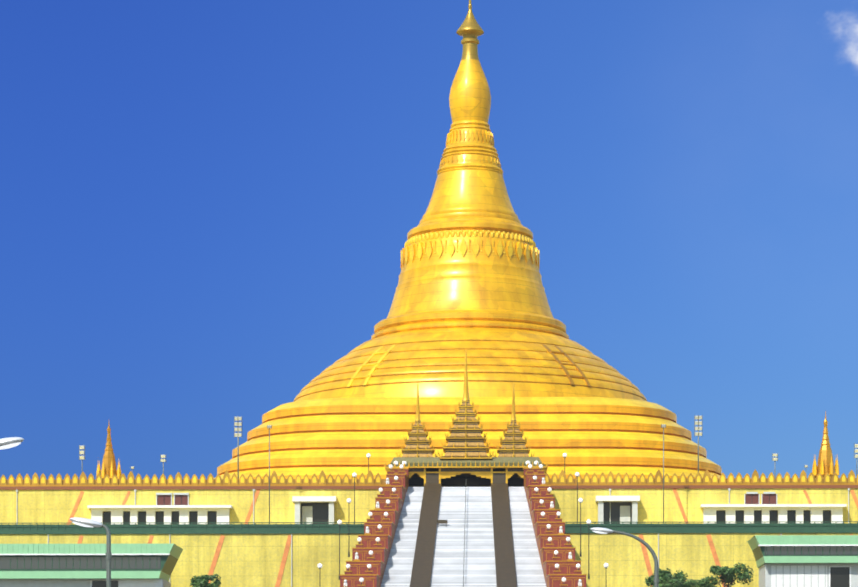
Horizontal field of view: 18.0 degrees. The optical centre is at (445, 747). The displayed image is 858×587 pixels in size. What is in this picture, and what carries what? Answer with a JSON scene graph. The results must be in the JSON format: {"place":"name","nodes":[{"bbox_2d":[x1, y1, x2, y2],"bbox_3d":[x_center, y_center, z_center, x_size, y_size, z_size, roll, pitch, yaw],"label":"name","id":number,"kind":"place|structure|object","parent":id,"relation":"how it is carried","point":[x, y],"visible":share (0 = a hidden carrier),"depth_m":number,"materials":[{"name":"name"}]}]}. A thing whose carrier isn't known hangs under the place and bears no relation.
{"place":"outdoors","nodes":[
{"label":"outdoors","id":0,"kind":"place"},
{"bbox_2d":[0,0,857,479],"label":"sky","id":1,"kind":"structure","parent":0,"point":[207,206],"materials":[{"name":"blue"}]},
{"bbox_3d":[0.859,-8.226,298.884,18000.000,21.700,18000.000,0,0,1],"label":"ground","id":2,"kind":"structure","parent":0,"visible":0},
{"bbox_2d":[190,574,220,586],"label":"bush","id":3,"kind":"object","parent":2,"relation":"on","point":[201,581],"depth_m":396.82,"materials":[{"name":"green plant"}]},
{"bbox_2d":[0,437,658,586],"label":"street lamps","id":4,"kind":"object","parent":2,"relation":"on","point":[8,442],"visible":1,"depth_m":83.00,"materials":[{"name":"grey metal"}]},
{"bbox_2d":[0,485,857,586],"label":"platform walls","id":5,"kind":"structure","parent":2,"relation":"on","point":[249,560],"depth_m":422.68,"materials":[{"name":"paint"}]},
{"bbox_2d":[0,469,857,586],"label":"wall trim","id":6,"kind":"structure","parent":5,"relation":"attached to","point":[316,514],"depth_m":432.90,"materials":[{"name":"yellow"}]},
{"bbox_2d":[384,351,547,485],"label":"gateway","id":7,"kind":"object","parent":5,"relation":"on","point":[465,460],"depth_m":436.16,"materials":[{"name":"brown metal"}]},
{"bbox_2d":[96,411,838,478],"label":"small stupas","id":8,"kind":"object","parent":5,"relation":"on","point":[824,467],"depth_m":467.52,"materials":[{"name":"gold metal"}]},
{"bbox_2d":[214,397,721,478],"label":"pagoda terraces","id":9,"kind":"object","parent":5,"relation":"on","point":[342,437],"depth_m":464.59,"materials":[{"name":"gold metal"}]},
{"bbox_2d":[294,0,646,401],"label":"stupa spire","id":10,"kind":"structure","parent":9,"relation":"on","point":[470,280],"depth_m":490.43,"materials":[{"name":"gold metal"}]},
{"bbox_2d":[79,415,857,523],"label":"floodlight poles","id":11,"kind":"object","parent":5,"relation":"on","point":[238,434],"depth_m":451.20,"materials":[{"name":"grey metal"}]},
{"bbox_2d":[0,535,857,586],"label":"low buildings","id":12,"kind":"structure","parent":2,"relation":"on","point":[806,560],"depth_m":403.20,"materials":[{"name":"green"}]},
{"bbox_2d":[339,468,586,586],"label":"stairs","id":13,"kind":"structure","parent":2,"relation":"on","point":[438,535],"depth_m":411.07,"materials":[{"name":"stone"}]},
{"bbox_2d":[346,461,579,584],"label":"globe lamps","id":14,"kind":"object","parent":13,"relation":"on","point":[370,514],"depth_m":411.11,"materials":[{"name":"white glass"}]},
{"bbox_2d":[318,453,608,586],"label":"lamp posts","id":15,"kind":"object","parent":2,"relation":"on","point":[577,474],"depth_m":409.01,"materials":[{"name":"white metal"}]},
{"bbox_2d":[644,568,687,586],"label":"tree","id":16,"kind":"object","parent":2,"relation":"on","point":[664,575],"depth_m":396.13,"materials":[{"name":"green plant"}]},
{"bbox_2d":[651,578,716,586],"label":"bush","id":17,"kind":"object","parent":2,"relation":"on","point":[690,583],"depth_m":393.41,"materials":[{"name":"green plant"}]},
{"bbox_2d":[697,562,753,586],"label":"tree","id":18,"kind":"object","parent":2,"relation":"on","point":[727,574],"depth_m":391.59,"materials":[{"name":"green plant"}]}
]}

